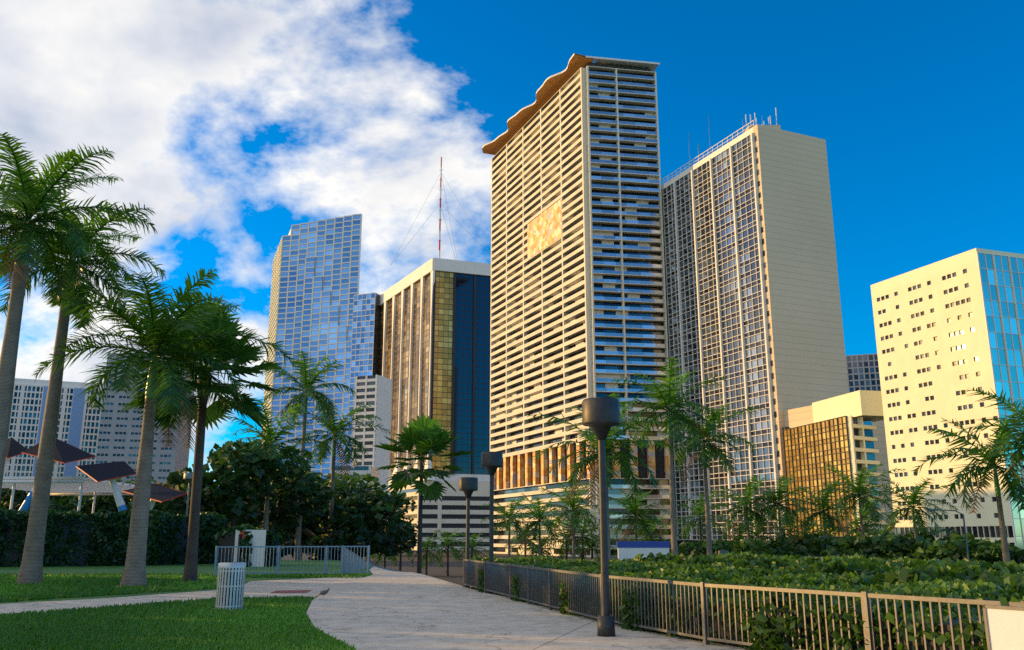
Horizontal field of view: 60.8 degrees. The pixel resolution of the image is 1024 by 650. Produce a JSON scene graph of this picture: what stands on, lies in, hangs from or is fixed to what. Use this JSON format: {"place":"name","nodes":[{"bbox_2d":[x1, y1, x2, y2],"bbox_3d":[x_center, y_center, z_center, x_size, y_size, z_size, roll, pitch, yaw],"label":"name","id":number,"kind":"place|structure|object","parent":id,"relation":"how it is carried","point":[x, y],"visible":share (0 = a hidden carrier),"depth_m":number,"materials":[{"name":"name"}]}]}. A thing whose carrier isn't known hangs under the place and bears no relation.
{"place":"outdoors","nodes":[
{"label":"outdoors","id":0,"kind":"place"},
{"bbox_2d":[0,572,370,649],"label":"lawn","id":1,"kind":"structure","parent":0,"point":[270,623],"depth_m":16.61,"materials":[{"name":"green plant"}]},
{"bbox_2d":[0,550,617,646],"bbox_3d":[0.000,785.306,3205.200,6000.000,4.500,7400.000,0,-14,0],"label":"ground","id":2,"kind":"structure","parent":0,"point":[455,576],"depth_m":48.46,"materials":[{"name":"green plant"}]},
{"bbox_2d":[0,488,82,511],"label":"shrub","id":3,"kind":"object","parent":2,"relation":"on","point":[20,496],"visible":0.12,"depth_m":98.50,"materials":[{"name":"green plant"}]},
{"bbox_2d":[5,378,103,495],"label":"block","id":4,"kind":"structure","parent":2,"relation":"on","point":[78,424],"depth_m":256.37,"materials":[{"name":"white concrete"}]},
{"bbox_2d":[0,495,117,514],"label":"shrub","id":5,"kind":"object","parent":2,"relation":"on","point":[58,497],"visible":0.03,"depth_m":103.30,"materials":[{"name":"green plant"}]},
{"bbox_2d":[0,132,157,498],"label":"palm","id":6,"kind":"object","parent":2,"relation":"on","point":[29,199],"visible":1,"depth_m":28.62,"materials":[{"name":"green plant"}]},
{"bbox_2d":[2,437,186,512],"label":"pavilion","id":7,"kind":"structure","parent":2,"relation":"on","point":[101,479],"depth_m":68.91,"materials":[{"name":"white"}]},
{"bbox_2d":[49,478,169,515],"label":"shrub","id":8,"kind":"object","parent":2,"relation":"on","point":[101,500],"visible":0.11,"depth_m":103.10,"materials":[{"name":"green plant"}]},
{"bbox_2d":[0,508,226,566],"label":"hedge","id":9,"kind":"object","parent":2,"relation":"on","point":[73,537],"visible":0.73,"depth_m":51.09,"materials":[{"name":"green plant"}]},
{"bbox_2d":[100,479,182,511],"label":"tree","id":10,"kind":"object","parent":2,"relation":"on","point":[126,503],"visible":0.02,"depth_m":103.67,"materials":[{"name":"green plant"}]},
{"bbox_2d":[95,353,194,506],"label":"block","id":11,"kind":"structure","parent":2,"relation":"on","point":[119,437],"depth_m":227.35,"materials":[{"name":"white concrete"}]},
{"bbox_2d":[0,577,359,613],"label":"sidewalk","id":12,"kind":"structure","parent":2,"relation":"on","point":[315,586],"depth_m":24.87,"materials":[{"name":"concrete"}]},
{"bbox_2d":[271,590,310,592],"bbox_3d":[-6.724,8.119,26.602,1.071,0.001,1.512,1,-14,-6],"label":"red paver","id":13,"kind":"object","parent":12,"relation":"on","point":[291,591],"visible":1,"depth_m":26.59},
{"bbox_2d":[183,473,192,513],"bbox_3d":[-22.584,14.527,60.274,0.840,8.524,0.840,0,-14,0],"label":"lamp","id":14,"kind":"object","parent":2,"relation":"on","point":[188,477],"visible":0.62,"depth_m":60.87,"materials":[{"name":"grey metal"}]},
{"bbox_2d":[215,562,245,609],"bbox_3d":[-6.362,5.913,19.740,0.615,1.060,0.615,0,-14,0],"label":"litter bin","id":15,"kind":"object","parent":2,"relation":"on","point":[230,585],"visible":0.83,"depth_m":19.54,"materials":[{"name":"metal"}]},
{"bbox_2d":[153,439,333,533],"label":"tree","id":16,"kind":"object","parent":2,"relation":"on","point":[246,464],"visible":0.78,"depth_m":70.09,"materials":[{"name":"green plant"}]},
{"bbox_2d":[213,523,281,566],"bbox_3d":[-15.646,13.123,51.703,3.699,2.704,3.090,-10,-17,36],"label":"hedge","id":17,"kind":"object","parent":2,"relation":"on","point":[225,537],"visible":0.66,"depth_m":50.94,"materials":[{"name":"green plant"}]},
{"bbox_2d":[233,530,265,566],"bbox_3d":[-15.038,12.794,50.056,1.747,2.050,0.070,0,-14,0],"label":"utility box","id":18,"kind":"object","parent":2,"relation":"on","point":[258,538],"visible":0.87,"depth_m":50.09,"materials":[{"name":"white paint"}]},
{"bbox_2d":[216,480,294,556],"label":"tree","id":19,"kind":"object","parent":2,"relation":"on","point":[288,544],"visible":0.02,"depth_m":105.81,"materials":[{"name":"green plant"}]},
{"bbox_2d":[200,471,355,557],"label":"tree","id":20,"kind":"object","parent":2,"relation":"on","point":[313,473],"visible":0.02,"depth_m":90.01,"materials":[{"name":"green plant"}]},
{"bbox_2d":[227,399,330,529],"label":"palm","id":21,"kind":"object","parent":2,"relation":"on","point":[270,435],"visible":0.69,"depth_m":72.96,"materials":[{"name":"green plant"}]},
{"bbox_2d":[214,545,369,574],"bbox_3d":[-9.492,10.258,38.008,6.559,1.270,0.276,5,-15,-19],"label":"metal fence","id":22,"kind":"object","parent":2,"relation":"on","point":[279,554],"visible":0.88,"depth_m":38.07,"materials":[{"name":"grey metal"}]},
{"bbox_2d":[252,350,355,559],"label":"palm","id":23,"kind":"object","parent":2,"relation":"on","point":[307,387],"visible":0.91,"depth_m":77.91,"materials":[{"name":"green plant"}]},
{"bbox_2d":[263,472,353,559],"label":"tree","id":24,"kind":"object","parent":2,"relation":"on","point":[325,476],"depth_m":117.25,"materials":[{"name":"green plant"}]},
{"bbox_2d":[261,214,361,542],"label":"tower","id":25,"kind":"structure","parent":2,"relation":"on","point":[315,278],"depth_m":642.08,"materials":[{"name":"blue glass"}]},
{"bbox_2d":[258,471,404,559],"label":"tree","id":26,"kind":"object","parent":2,"relation":"on","point":[353,510],"visible":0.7,"depth_m":81.28,"materials":[{"name":"green plant"}]},
{"bbox_2d":[295,402,393,559],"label":"palm","id":27,"kind":"object","parent":2,"relation":"on","point":[334,429],"visible":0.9,"depth_m":81.26,"materials":[{"name":"green plant"}]},
{"bbox_2d":[331,466,379,492],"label":"block","id":28,"kind":"structure","parent":2,"relation":"on","point":[362,470],"depth_m":305.26,"materials":[{"name":"grey glass"}]},
{"bbox_2d":[302,472,416,557],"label":"tree","id":29,"kind":"object","parent":2,"relation":"on","point":[401,500],"visible":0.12,"depth_m":97.53,"materials":[{"name":"green plant"}]},
{"bbox_2d":[347,292,380,465],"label":"skyscraper","id":30,"kind":"structure","parent":2,"relation":"on","point":[365,335],"depth_m":540.17,"materials":[{"name":"blue glass"}]},
{"bbox_2d":[352,375,391,491],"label":"block","id":31,"kind":"structure","parent":2,"relation":"on","point":[375,390],"depth_m":430.52,"materials":[{"name":"white concrete"}]},
{"bbox_2d":[362,554,381,560],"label":"shrub","id":32,"kind":"object","parent":2,"relation":"on","point":[375,555],"visible":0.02,"depth_m":144.33,"materials":[{"name":"green plant"}]},
{"bbox_2d":[371,552,396,567],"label":"shrub","id":33,"kind":"object","parent":2,"relation":"on","point":[384,561],"visible":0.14,"depth_m":144.53,"materials":[{"name":"green plant"}]},
{"bbox_2d":[363,516,417,562],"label":"tree","id":34,"kind":"object","parent":2,"relation":"on","point":[403,541],"visible":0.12,"depth_m":119.69,"materials":[{"name":"green plant"}]},
{"bbox_2d":[384,520,424,570],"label":"palm","id":35,"kind":"object","parent":2,"relation":"on","point":[409,554],"visible":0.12,"depth_m":144.70,"materials":[{"name":"green plant"}]},
{"bbox_2d":[372,413,470,573],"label":"palm","id":36,"kind":"object","parent":2,"relation":"on","point":[423,435],"visible":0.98,"depth_m":85.91,"materials":[{"name":"green plant"}]},
{"bbox_2d":[402,529,450,575],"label":"palm","id":37,"kind":"object","parent":2,"relation":"on","point":[426,546],"visible":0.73,"depth_m":144.86,"materials":[{"name":"green plant"}]},
{"bbox_2d":[378,157,490,549],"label":"tower","id":38,"kind":"structure","parent":2,"relation":"on","point":[434,350],"depth_m":472.21,"materials":[{"name":"brown glass"}]},
{"bbox_2d":[423,529,474,575],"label":"palm","id":39,"kind":"object","parent":2,"relation":"on","point":[456,552],"visible":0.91,"depth_m":145.03,"materials":[{"name":"green plant"}]},
{"bbox_2d":[444,530,494,562],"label":"palm","id":40,"kind":"object","parent":2,"relation":"on","point":[472,545],"visible":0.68,"depth_m":145.09,"materials":[{"name":"green plant"}]},
{"bbox_2d":[480,497,540,558],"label":"palm","id":41,"kind":"object","parent":2,"relation":"on","point":[509,516],"visible":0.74,"depth_m":116.65,"materials":[{"name":"green plant"}]},
{"bbox_2d":[306,566,745,649],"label":"promenade","id":42,"kind":"structure","parent":2,"relation":"on","point":[381,609],"depth_m":16.66,"materials":[{"name":"concrete"}]},
{"bbox_2d":[318,588,329,596],"bbox_3d":[-5.166,7.363,24.007,0.324,0.245,0.130,0,-14,0],"label":"pigeon","id":43,"kind":"object","parent":42,"relation":"on","point":[323,592],"visible":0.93,"depth_m":23.98,"materials":[{"name":"grey"}]},
{"bbox_2d":[340,545,458,584],"bbox_3d":[-6.797,16.334,55.675,1.740,4.712,36.422,-1,-14,5],"label":"fence","id":44,"kind":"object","parent":42,"relation":"on","point":[354,561],"depth_m":41.62,"materials":[{"name":"grey metal"}]},
{"bbox_2d":[459,477,477,586],"bbox_3d":[-1.513,7.070,29.912,0.660,3.630,0.660,0,-14,0],"label":"lamp","id":45,"kind":"object","parent":42,"relation":"on","point":[468,486],"visible":0.84,"depth_m":30.00,"materials":[{"name":"black metal"}]},
{"bbox_2d":[481,452,502,592],"bbox_3d":[-0.615,5.926,26.303,0.660,4.145,0.660,0,-14,0],"label":"lamp","id":46,"kind":"object","parent":42,"relation":"on","point":[491,462],"visible":0.88,"depth_m":26.44,"materials":[{"name":"grey metal"}]},
{"bbox_2d":[582,397,619,636],"bbox_3d":[1.555,3.233,14.851,0.660,3.953,0.660,0,-14,0],"label":"lamp","id":47,"kind":"object","parent":42,"relation":"on","point":[601,416],"visible":0.97,"depth_m":14.93,"materials":[{"name":"grey metal"}]},
{"bbox_2d":[463,558,1023,649],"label":"fence","id":48,"kind":"object","parent":42,"relation":"on","point":[497,578],"visible":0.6,"depth_m":13.54,"materials":[{"name":"brown metal"}]},
{"bbox_2d":[982,605,1023,649],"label":"notice board","id":49,"kind":"object","parent":42,"relation":"on","point":[1004,627],"visible":1,"depth_m":8.59,"materials":[{"name":"white"}]},
{"bbox_2d":[499,524,553,557],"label":"palm","id":50,"kind":"object","parent":2,"relation":"on","point":[525,541],"visible":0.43,"depth_m":135.73,"materials":[{"name":"green plant"}]},
{"bbox_2d":[504,493,571,555],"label":"palm","id":51,"kind":"object","parent":2,"relation":"on","point":[535,530],"visible":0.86,"depth_m":108.69,"materials":[{"name":"green plant"}]},
{"bbox_2d":[519,528,565,557],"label":"palm","id":52,"kind":"object","parent":2,"relation":"on","point":[544,541],"visible":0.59,"depth_m":135.24,"materials":[{"name":"green plant"}]},
{"bbox_2d":[540,517,595,559],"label":"palm","id":53,"kind":"object","parent":2,"relation":"on","point":[577,547],"visible":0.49,"depth_m":135.59,"materials":[{"name":"green plant"}]},
{"bbox_2d":[533,479,609,559],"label":"palm","id":54,"kind":"object","parent":2,"relation":"on","point":[574,514],"visible":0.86,"depth_m":97.45,"materials":[{"name":"green plant"}]},
{"bbox_2d":[552,512,599,560],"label":"palm","id":55,"kind":"object","parent":2,"relation":"on","point":[582,536],"visible":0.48,"depth_m":135.65,"materials":[{"name":"green plant"}]},
{"bbox_2d":[482,53,670,557],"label":"tower","id":56,"kind":"structure","parent":2,"relation":"on","point":[578,304],"depth_m":316.99,"materials":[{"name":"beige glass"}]},
{"bbox_2d":[566,533,617,561],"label":"palm","id":57,"kind":"object","parent":2,"relation":"on","point":[592,545],"visible":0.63,"depth_m":135.47,"materials":[{"name":"green plant"}]},
{"bbox_2d":[527,393,680,559],"bbox_3d":[6.333,13.518,64.790,11.416,16.622,10.910,-8,-16,31],"label":"palm","id":58,"kind":"object","parent":2,"relation":"on","point":[624,467],"visible":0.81,"depth_m":64.78,"materials":[{"name":"green plant"}]},
{"bbox_2d":[610,532,639,556],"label":"palm","id":59,"kind":"object","parent":2,"relation":"on","point":[623,540],"visible":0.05,"depth_m":135.63,"materials":[{"name":"green plant"}]},
{"bbox_2d":[596,487,669,540],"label":"palm","id":60,"kind":"object","parent":2,"relation":"on","point":[633,507],"visible":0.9,"depth_m":97.14,"materials":[{"name":"green plant"}]},
{"bbox_2d":[617,541,669,559],"bbox_3d":[7.557,15.389,49.617,3.025,6.014,0.340,0,-14,0],"label":"kiosk sign","id":61,"kind":"object","parent":2,"relation":"on","point":[629,549],"visible":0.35,"depth_m":50.08,"materials":[{"name":"white"}]},
{"bbox_2d":[616,514,686,540],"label":"palm","id":62,"kind":"object","parent":2,"relation":"on","point":[654,534],"visible":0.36,"depth_m":126.19,"materials":[{"name":"green plant"}]},
{"bbox_2d":[611,357,725,554],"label":"palm","id":63,"kind":"object","parent":2,"relation":"on","point":[675,418],"visible":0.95,"depth_m":73.36,"materials":[{"name":"green plant"}]},
{"bbox_2d":[669,540,690,552],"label":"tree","id":64,"kind":"object","parent":2,"relation":"on","point":[683,542],"depth_m":101.90,"materials":[{"name":"green plant"}]},
{"bbox_2d":[664,489,734,540],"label":"palm","id":65,"kind":"object","parent":2,"relation":"on","point":[700,529],"visible":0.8,"depth_m":116.94,"materials":[{"name":"green plant"}]},
{"bbox_2d":[669,539,746,556],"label":"bush","id":66,"kind":"object","parent":2,"relation":"on","point":[684,549],"visible":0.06,"depth_m":94.80,"materials":[{"name":"green plant"}]},
{"bbox_2d":[650,402,766,555],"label":"palm","id":67,"kind":"object","parent":2,"relation":"on","point":[712,451],"visible":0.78,"depth_m":78.51,"materials":[{"name":"green plant"}]},
{"bbox_2d":[702,522,770,544],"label":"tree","id":68,"kind":"object","parent":2,"relation":"on","point":[740,534],"visible":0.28,"depth_m":116.23,"materials":[{"name":"green plant"}]},
{"bbox_2d":[468,555,1023,649],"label":"bushes","id":69,"kind":"object","parent":2,"relation":"on","point":[968,589],"visible":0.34,"depth_m":12.36,"materials":[{"name":"green plant"}]},
{"bbox_2d":[702,475,792,541],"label":"palm","id":70,"kind":"object","parent":2,"relation":"on","point":[743,501],"visible":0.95,"depth_m":97.31,"materials":[{"name":"green plant"}]},
{"bbox_2d":[693,538,814,555],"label":"bush","id":71,"kind":"object","parent":2,"relation":"on","point":[758,547],"visible":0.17,"depth_m":91.17,"materials":[{"name":"green plant"}]},
{"bbox_2d":[723,509,801,549],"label":"palm","id":72,"kind":"object","parent":2,"relation":"on","point":[756,533],"visible":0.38,"depth_m":116.18,"materials":[{"name":"green plant"}]},
{"bbox_2d":[555,558,998,593],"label":"bushes","id":73,"kind":"object","parent":2,"relation":"on","point":[860,583],"visible":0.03,"depth_m":18.85,"materials":[{"name":"green plant"}]},
{"bbox_2d":[661,108,895,544],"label":"tower","id":74,"kind":"structure","parent":2,"relation":"on","point":[753,309],"depth_m":267.26,"materials":[{"name":"beige concrete"}]},
{"bbox_2d":[744,473,814,537],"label":"palm","id":75,"kind":"object","parent":2,"relation":"on","point":[779,497],"visible":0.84,"depth_m":97.36,"materials":[{"name":"green plant"}]},
{"bbox_2d":[752,510,817,540],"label":"palm","id":76,"kind":"object","parent":2,"relation":"on","point":[788,534],"visible":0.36,"depth_m":116.36,"materials":[{"name":"green plant"}]},
{"bbox_2d":[775,522,816,538],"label":"shrub","id":77,"kind":"object","parent":2,"relation":"on","point":[799,535],"visible":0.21,"depth_m":116.25,"materials":[{"name":"green plant"}]},
{"bbox_2d":[764,533,839,554],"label":"bush","id":78,"kind":"object","parent":2,"relation":"on","point":[785,539],"visible":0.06,"depth_m":95.45,"materials":[{"name":"green plant"}]},
{"bbox_2d":[795,515,855,548],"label":"palm","id":79,"kind":"object","parent":2,"relation":"on","point":[820,531],"visible":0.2,"depth_m":111.68,"materials":[{"name":"green plant"}]},
{"bbox_2d":[788,479,863,538],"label":"palm","id":80,"kind":"object","parent":2,"relation":"on","point":[826,517],"visible":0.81,"depth_m":97.33,"materials":[{"name":"green plant"}]},
{"bbox_2d":[630,551,1023,595],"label":"bushes","id":81,"kind":"object","parent":2,"relation":"on","point":[1001,574],"visible":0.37,"depth_m":22.43,"materials":[{"name":"green plant"}]},
{"bbox_2d":[782,390,885,538],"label":"block","id":82,"kind":"structure","parent":2,"relation":"on","point":[838,433],"depth_m":221.79,"materials":[{"name":"gold metal"}]},
{"bbox_2d":[802,533,893,556],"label":"bush","id":83,"kind":"object","parent":2,"relation":"on","point":[822,549],"visible":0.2,"depth_m":90.09,"materials":[{"name":"green plant"}]},
{"bbox_2d":[812,464,904,535],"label":"palm","id":84,"kind":"object","parent":2,"relation":"on","point":[861,481],"visible":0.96,"depth_m":92.70,"materials":[{"name":"green plant"}]},
{"bbox_2d":[814,495,904,549],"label":"palm","id":85,"kind":"object","parent":2,"relation":"on","point":[855,522],"visible":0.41,"depth_m":106.73,"materials":[{"name":"green plant"}]},
{"bbox_2d":[846,353,880,392],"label":"block","id":86,"kind":"structure","parent":2,"relation":"on","point":[862,371],"depth_m":511.04,"materials":[{"name":"grey glass"}]},
{"bbox_2d":[823,530,933,558],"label":"bush","id":87,"kind":"object","parent":2,"relation":"on","point":[876,543],"visible":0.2,"depth_m":85.55,"materials":[{"name":"green plant"}]},
{"bbox_2d":[853,516,913,535],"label":"shrub","id":88,"kind":"object","parent":2,"relation":"on","point":[889,528],"visible":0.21,"depth_m":106.57,"materials":[{"name":"green plant"}]},
{"bbox_2d":[761,553,1023,566],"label":"bushes","id":89,"kind":"object","parent":2,"relation":"on","point":[947,560],"depth_m":33.95,"materials":[{"name":"green plant"}]},
{"bbox_2d":[866,478,959,539],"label":"palm","id":90,"kind":"object","parent":2,"relation":"on","point":[912,497],"visible":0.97,"depth_m":87.77,"materials":[{"name":"green plant"}]},
{"bbox_2d":[882,528,959,558],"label":"bush","id":91,"kind":"object","parent":2,"relation":"on","point":[910,536],"visible":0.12,"depth_m":87.92,"materials":[{"name":"green plant"}]},
{"bbox_2d":[870,248,1023,548],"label":"building","id":92,"kind":"structure","parent":2,"relation":"on","point":[947,330],"depth_m":187.27,"materials":[{"name":"beige concrete"}]},
{"bbox_2d":[926,509,969,559],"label":"street light","id":93,"kind":"object","parent":2,"relation":"on","point":[967,551],"visible":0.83,"depth_m":73.05,"materials":[{"name":"grey metal"}]},
{"bbox_2d":[911,532,1012,560],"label":"bush","id":94,"kind":"object","parent":2,"relation":"on","point":[928,550],"visible":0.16,"depth_m":80.47,"materials":[{"name":"green plant"}]},
{"bbox_2d":[912,413,1023,561],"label":"palm","id":95,"kind":"object","parent":2,"relation":"on","point":[1018,494],"visible":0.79,"depth_m":58.91,"materials":[{"name":"green plant"}]},
{"bbox_2d":[930,535,1023,564],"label":"bush","id":96,"kind":"object","parent":2,"relation":"on","point":[991,553],"visible":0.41,"depth_m":75.81,"materials":[{"name":"green plant"}]},
{"bbox_2d":[948,387,1023,487],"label":"palm","id":97,"kind":"object","parent":2,"relation":"on","point":[1016,454],"visible":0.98,"depth_m":56.35,"materials":[{"name":"green plant"}]},
{"bbox_2d":[0,0,1023,485],"label":"sky","id":98,"kind":"structure","parent":0,"point":[238,123],"materials":[{"name":"blue"}]},
{"bbox_2d":[718,551,819,557],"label":"bush","id":99,"kind":"object","parent":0,"point":[724,552],"visible":0.07,"depth_m":67.47,"materials":[{"name":"green plant"}]},
{"label":"mulch","id":100,"kind":"object","parent":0,"visible":0},
{"bbox_2d":[0,191,167,583],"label":"palm","id":101,"kind":"object","parent":100,"relation":"on","point":[31,569],"visible":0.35,"depth_m":32.41,"materials":[{"name":"green plant"}]},
{"bbox_2d":[31,268,297,586],"bbox_3d":[-12.597,3.417,30.674,9.251,11.096,8.022,0,-14,0],"label":"palm","id":102,"kind":"object","parent":100,"relation":"on","point":[158,333],"visible":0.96,"depth_m":30.16,"materials":[{"name":"green plant"}]},
{"bbox_2d":[118,293,285,581],"bbox_3d":[-11.965,4.211,33.644,6.337,10.961,6.509,0,-14,0],"label":"palm","id":103,"kind":"object","parent":100,"relation":"on","point":[234,354],"visible":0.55,"depth_m":33.33,"materials":[{"name":"green plant"}]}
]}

